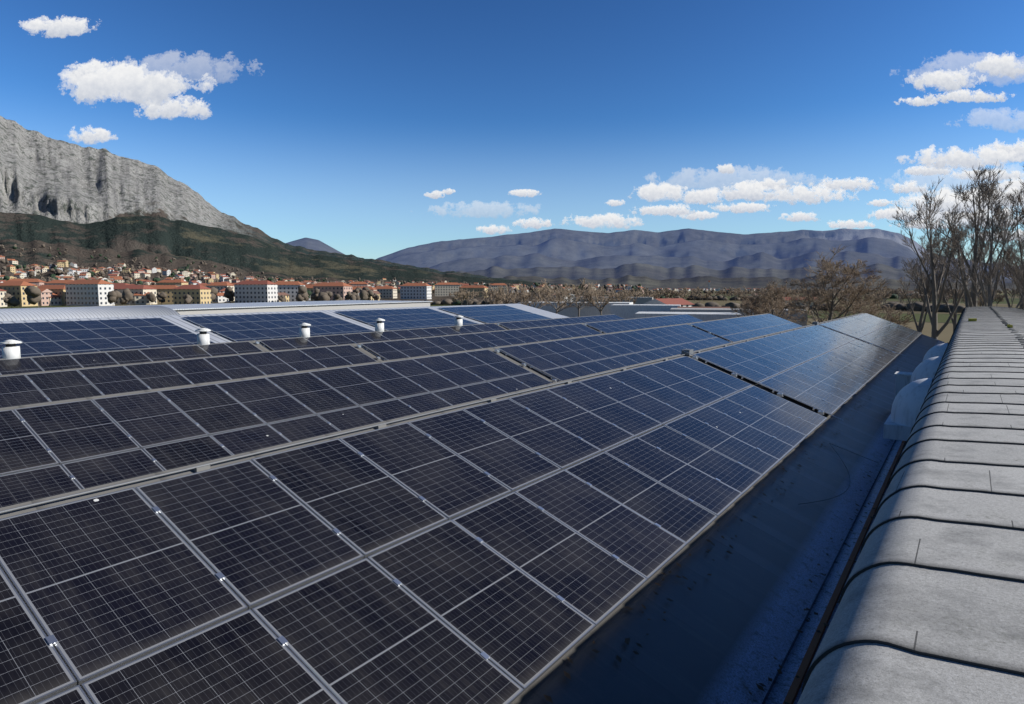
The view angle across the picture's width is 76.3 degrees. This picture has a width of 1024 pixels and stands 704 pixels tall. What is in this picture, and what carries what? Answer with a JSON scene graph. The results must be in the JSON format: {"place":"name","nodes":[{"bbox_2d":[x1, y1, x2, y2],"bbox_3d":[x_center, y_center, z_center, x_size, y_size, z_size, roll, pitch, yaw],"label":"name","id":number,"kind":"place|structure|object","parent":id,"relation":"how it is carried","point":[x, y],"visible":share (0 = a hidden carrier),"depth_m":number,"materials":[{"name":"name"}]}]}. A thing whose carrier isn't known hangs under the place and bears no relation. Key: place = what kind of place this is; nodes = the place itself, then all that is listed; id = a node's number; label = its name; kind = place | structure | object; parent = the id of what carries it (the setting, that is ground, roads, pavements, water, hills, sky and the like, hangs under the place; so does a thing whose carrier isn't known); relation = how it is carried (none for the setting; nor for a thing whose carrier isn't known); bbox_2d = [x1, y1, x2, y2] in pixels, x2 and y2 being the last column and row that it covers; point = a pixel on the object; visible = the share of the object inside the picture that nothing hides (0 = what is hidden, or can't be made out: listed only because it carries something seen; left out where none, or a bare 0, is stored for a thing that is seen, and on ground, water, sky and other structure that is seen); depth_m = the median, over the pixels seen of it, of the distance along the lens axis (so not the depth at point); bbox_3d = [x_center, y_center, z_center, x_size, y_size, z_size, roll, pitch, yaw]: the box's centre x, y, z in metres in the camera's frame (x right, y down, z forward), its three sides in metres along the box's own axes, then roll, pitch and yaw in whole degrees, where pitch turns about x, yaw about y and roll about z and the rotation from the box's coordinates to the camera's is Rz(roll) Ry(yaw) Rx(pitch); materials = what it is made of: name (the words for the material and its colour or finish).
{"place":"outdoors","nodes":[
{"label":"outdoors","id":0,"kind":"place"},
{"bbox_2d":[0,239,427,285],"bbox_3d":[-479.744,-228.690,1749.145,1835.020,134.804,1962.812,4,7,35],"label":"mountain foothill","id":1,"kind":"structure","parent":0,"point":[80,256],"depth_m":1638.20,"materials":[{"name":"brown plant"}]},
{"bbox_2d":[0,116,562,284],"bbox_3d":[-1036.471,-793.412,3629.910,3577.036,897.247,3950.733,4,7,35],"label":"mountain","id":2,"kind":"structure","parent":0,"point":[45,176],"depth_m":3205.17,"materials":[{"name":"grey stone"}]},
{"bbox_2d":[0,304,567,342],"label":"sheet roof","id":3,"kind":"structure","parent":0,"point":[188,325],"depth_m":45.10,"materials":[{"name":"grey metal"}]},
{"bbox_2d":[0,305,551,358],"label":"solar panels","id":4,"kind":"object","parent":3,"relation":"on","point":[51,338],"depth_m":38.27,"materials":[{"name":"blue glass"}]},
{"bbox_2d":[0,212,575,286],"bbox_3d":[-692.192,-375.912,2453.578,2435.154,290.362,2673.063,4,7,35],"label":"mountain foothill","id":5,"kind":"structure","parent":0,"point":[162,235],"depth_m":2357.71,"materials":[{"name":"green plant"}]},
{"bbox_2d":[0,262,613,302],"bbox_3d":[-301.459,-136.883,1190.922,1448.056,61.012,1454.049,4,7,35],"label":"trees","id":6,"kind":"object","parent":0,"point":[45,275],"visible":0.02,"depth_m":951.53,"materials":[{"name":"plant"}]},
{"bbox_2d":[287,238,342,253],"bbox_3d":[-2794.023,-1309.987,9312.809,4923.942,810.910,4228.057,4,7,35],"label":"mountain peak","id":7,"kind":"structure","parent":0,"point":[313,244],"depth_m":10067.17,"materials":[{"name":"stone"}]},
{"bbox_2d":[0,313,944,703],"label":"roof","id":8,"kind":"structure","parent":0,"point":[730,627],"depth_m":7.51,"materials":[{"name":"grey"}]},
{"bbox_2d":[0,340,21,358],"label":"vent stack","id":9,"kind":"object","parent":8,"relation":"on","point":[10,349],"visible":0.84,"depth_m":21.32,"materials":[{"name":"white paint"}]},
{"bbox_2d":[195,328,210,344],"bbox_3d":[-12.721,-0.585,26.857,0.620,0.814,0.620,4,7,35],"label":"vent stack","id":10,"kind":"object","parent":8,"relation":"on","point":[203,337],"visible":0.84,"depth_m":26.67,"materials":[{"name":"white paint"}]},
{"bbox_2d":[297,323,310,337],"bbox_3d":[-9.846,-0.982,30.928,0.620,0.809,0.620,4,7,35],"label":"vent stack","id":11,"kind":"object","parent":8,"relation":"on","point":[304,330],"visible":0.85,"depth_m":30.74,"materials":[{"name":"white paint"}]},
{"bbox_2d":[373,318,384,331],"bbox_3d":[-7.086,-1.383,34.835,0.620,0.845,0.620,4,7,35],"label":"vent stack","id":12,"kind":"object","parent":8,"relation":"on","point":[379,325],"visible":0.85,"depth_m":34.65,"materials":[{"name":"white paint"}]},
{"bbox_2d":[0,313,861,513],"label":"mounting rail","id":13,"kind":"object","parent":8,"relation":"on","point":[199,468],"visible":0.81,"depth_m":7.44,"materials":[{"name":"grey metal"}]},
{"bbox_2d":[454,315,462,325],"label":"vent stack","id":14,"kind":"object","parent":8,"relation":"on","point":[458,321],"visible":0.85,"depth_m":40.03,"materials":[{"name":"white paint"}]},
{"bbox_2d":[0,313,921,703],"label":"solar panels","id":15,"kind":"object","parent":8,"relation":"on","point":[526,569],"visible":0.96,"depth_m":7.26,"materials":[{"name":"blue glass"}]},
{"bbox_2d":[252,322,904,419],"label":"clamps","id":16,"kind":"object","parent":8,"relation":"on","point":[779,394],"visible":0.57,"depth_m":19.76,"materials":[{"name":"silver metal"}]},
{"bbox_2d":[543,338,923,703],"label":"gutter leaf litter and outlets","id":17,"kind":"object","parent":8,"relation":"on","point":[618,658],"visible":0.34,"depth_m":7.11,"materials":[{"name":"brown plant"}]},
{"bbox_2d":[801,443,877,503],"bbox_3d":[5.830,2.248,11.703,0.906,0.337,4.406,4,7,35],"label":"loose cable","id":18,"kind":"object","parent":8,"relation":"on","point":[847,470],"visible":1,"depth_m":12.04,"materials":[{"name":"black rubber"}]},
{"bbox_2d":[894,371,912,396],"bbox_3d":[11.340,1.181,18.635,0.700,1.145,0.630,4,7,35],"label":"white duct box","id":19,"kind":"object","parent":8,"relation":"on","point":[903,379],"visible":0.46,"depth_m":18.49,"materials":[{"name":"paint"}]},
{"bbox_2d":[797,306,1023,703],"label":"felt roof","id":20,"kind":"structure","parent":8,"relation":"on","point":[930,609],"depth_m":3.74,"materials":[{"name":"grey"}]},
{"bbox_2d":[783,342,947,703],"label":"gutter","id":21,"kind":"object","parent":20,"relation":"attached to","point":[793,691],"visible":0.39,"depth_m":7.59,"materials":[{"name":"grey metal"}]},
{"bbox_2d":[883,378,932,440],"bbox_3d":[7.893,1.081,12.954,0.720,1.180,1.440,4,7,35],"label":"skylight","id":22,"kind":"object","parent":20,"relation":"attached to","point":[908,401],"visible":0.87,"depth_m":12.54,"materials":[{"name":"paint"}]},
{"bbox_2d":[910,356,941,382],"bbox_3d":[10.768,0.682,17.025,0.720,1.180,1.440,4,7,35],"label":"vent cowl","id":23,"kind":"object","parent":20,"relation":"attached to","point":[927,368],"visible":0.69,"depth_m":16.63,"materials":[{"name":"paint"}]},
{"bbox_2d":[923,343,947,360],"bbox_3d":[13.643,0.283,21.097,0.720,1.180,1.440,4,7,35],"label":"vent cowl","id":24,"kind":"object","parent":20,"relation":"attached to","point":[937,350],"visible":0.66,"depth_m":20.71,"materials":[{"name":"paint"}]},
{"bbox_2d":[990,307,1023,347],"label":"felt lap curls","id":25,"kind":"object","parent":20,"relation":"on","point":[1002,321],"visible":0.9,"depth_m":26.37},
{"bbox_2d":[0,290,1020,342],"bbox_3d":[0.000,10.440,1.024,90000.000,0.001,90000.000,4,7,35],"label":"valley ground","id":26,"kind":"structure","parent":0,"point":[946,333],"depth_m":336.93,"materials":[{"name":"brown soil"}]},
{"bbox_2d":[0,306,179,320],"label":"barrel vault hall","id":27,"kind":"structure","parent":26,"relation":"on","point":[57,313],"depth_m":95.86,"materials":[{"name":"grey metal"}]},
{"bbox_2d":[0,300,431,314],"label":"roof","id":28,"kind":"structure","parent":26,"relation":"on","point":[194,309],"depth_m":153.75,"materials":[{"name":"grey metal"}]},
{"bbox_2d":[0,244,641,307],"bbox_3d":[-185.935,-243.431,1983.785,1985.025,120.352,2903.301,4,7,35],"label":"tree foliage","id":29,"kind":"object","parent":26,"relation":"on","point":[33,293],"visible":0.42,"depth_m":822.11,"materials":[{"name":"brown"}]},
{"bbox_2d":[0,255,643,306],"bbox_3d":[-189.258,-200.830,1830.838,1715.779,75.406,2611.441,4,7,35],"label":"town houses","id":30,"kind":"structure","parent":26,"relation":"on","point":[81,291],"depth_m":474.13,"materials":[{"name":"brown tile"}]},
{"bbox_2d":[517,297,807,325],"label":"yard buildings","id":31,"kind":"structure","parent":26,"relation":"on","point":[639,308],"depth_m":171.73,"materials":[{"name":"white paint"}]},
{"bbox_2d":[424,290,982,312],"bbox_3d":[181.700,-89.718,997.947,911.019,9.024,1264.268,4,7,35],"label":"trees","id":32,"kind":"object","parent":26,"relation":"on","point":[917,306],"visible":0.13,"depth_m":389.99,"materials":[{"name":"brown"}]},
{"bbox_2d":[553,281,917,307],"bbox_3d":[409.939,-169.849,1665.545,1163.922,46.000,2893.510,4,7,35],"label":"buildings","id":33,"kind":"structure","parent":26,"relation":"on","point":[683,303],"depth_m":223.30,"materials":[{"name":"brown tile"}]},
{"bbox_2d":[449,278,1022,327],"bbox_3d":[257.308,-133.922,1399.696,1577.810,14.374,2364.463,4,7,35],"label":"tree line","id":34,"kind":"object","parent":26,"relation":"on","point":[589,294],"visible":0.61,"depth_m":224.13,"materials":[{"name":"brown plant"}]},
{"bbox_2d":[731,286,779,316],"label":"bush","id":35,"kind":"object","parent":26,"relation":"on","point":[745,299],"visible":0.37,"depth_m":126.42,"materials":[{"name":"brown plant"}]},
{"bbox_2d":[738,280,798,322],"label":"bush","id":36,"kind":"object","parent":26,"relation":"on","point":[768,298],"visible":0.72,"depth_m":111.20,"materials":[{"name":"brown plant"}]},
{"bbox_2d":[785,244,892,324],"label":"bare tree","id":37,"kind":"object","parent":26,"relation":"on","point":[830,305],"visible":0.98,"depth_m":88.07,"materials":[{"name":"brown plant"}]},
{"bbox_2d":[895,237,952,332],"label":"bare tree","id":38,"kind":"object","parent":26,"relation":"on","point":[919,326],"visible":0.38,"depth_m":80.19,"materials":[{"name":"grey plant"}]},
{"bbox_2d":[891,176,988,339],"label":"bare tree","id":39,"kind":"object","parent":26,"relation":"on","point":[935,332],"visible":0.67,"depth_m":65.07,"materials":[{"name":"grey plant"}]},
{"bbox_2d":[929,218,998,330],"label":"bare tree","id":40,"kind":"object","parent":26,"relation":"on","point":[954,319],"visible":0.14,"depth_m":78.60,"materials":[{"name":"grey plant"}]},
{"bbox_2d":[920,159,1023,306],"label":"bare tree","id":41,"kind":"object","parent":26,"relation":"on","point":[971,301],"visible":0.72,"depth_m":59.06,"materials":[{"name":"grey plant"}]},
{"bbox_2d":[952,165,1023,307],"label":"bare tree","id":42,"kind":"object","parent":26,"relation":"on","point":[989,283],"visible":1,"depth_m":55.79,"materials":[{"name":"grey plant"}]},
{"bbox_2d":[981,166,1023,308],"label":"bare tree","id":43,"kind":"object","parent":26,"relation":"on","point":[1018,197],"visible":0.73,"depth_m":56.59,"materials":[{"name":"brown plant"}]},
{"bbox_2d":[992,192,1023,292],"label":"bare tree","id":44,"kind":"object","parent":26,"relation":"on","point":[1009,266],"visible":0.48,"depth_m":59.74,"materials":[{"name":"brown plant"}]},
{"bbox_2d":[994,230,1023,295],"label":"bare tree","id":45,"kind":"object","parent":26,"relation":"on","point":[1021,236],"visible":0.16,"depth_m":78.92,"materials":[{"name":"brown plant"}]},
{"bbox_2d":[0,0,1023,262],"label":"sky","id":46,"kind":"structure","parent":0,"point":[331,122],"materials":[{"name":"blue"}]},
{"bbox_2d":[377,228,1019,268],"bbox_3d":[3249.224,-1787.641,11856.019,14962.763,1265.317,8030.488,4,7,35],"label":"mountain range","id":47,"kind":"structure","parent":0,"point":[653,239],"depth_m":13082.71,"materials":[{"name":"stone"}]},
{"bbox_2d":[386,237,1011,274],"bbox_3d":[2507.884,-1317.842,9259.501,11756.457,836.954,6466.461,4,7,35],"label":"mountain ridge","id":48,"kind":"structure","parent":0,"point":[572,250],"depth_m":10173.29,"materials":[{"name":"stone"}]},
{"bbox_2d":[428,251,1020,278],"bbox_3d":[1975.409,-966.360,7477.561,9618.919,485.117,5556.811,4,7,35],"label":"mountain ridge","id":49,"kind":"structure","parent":0,"point":[761,260],"depth_m":8164.75,"materials":[{"name":"stone"}]},
{"bbox_2d":[456,263,1020,283],"bbox_3d":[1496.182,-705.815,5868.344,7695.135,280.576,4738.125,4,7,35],"label":"foothills","id":50,"kind":"structure","parent":0,"point":[646,270],"depth_m":6289.20,"materials":[{"name":"brown plant"}]},
{"bbox_2d":[485,275,1016,290],"bbox_3d":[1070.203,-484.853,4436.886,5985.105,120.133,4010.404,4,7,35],"label":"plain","id":51,"kind":"structure","parent":0,"point":[700,282],"depth_m":4393.54,"materials":[{"name":"plant"}]},
{"bbox_2d":[968,318,1012,327],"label":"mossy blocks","id":52,"kind":"structure","parent":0,"point":[975,319],"depth_m":30.00,"materials":[{"name":"green plant"}]}
]}

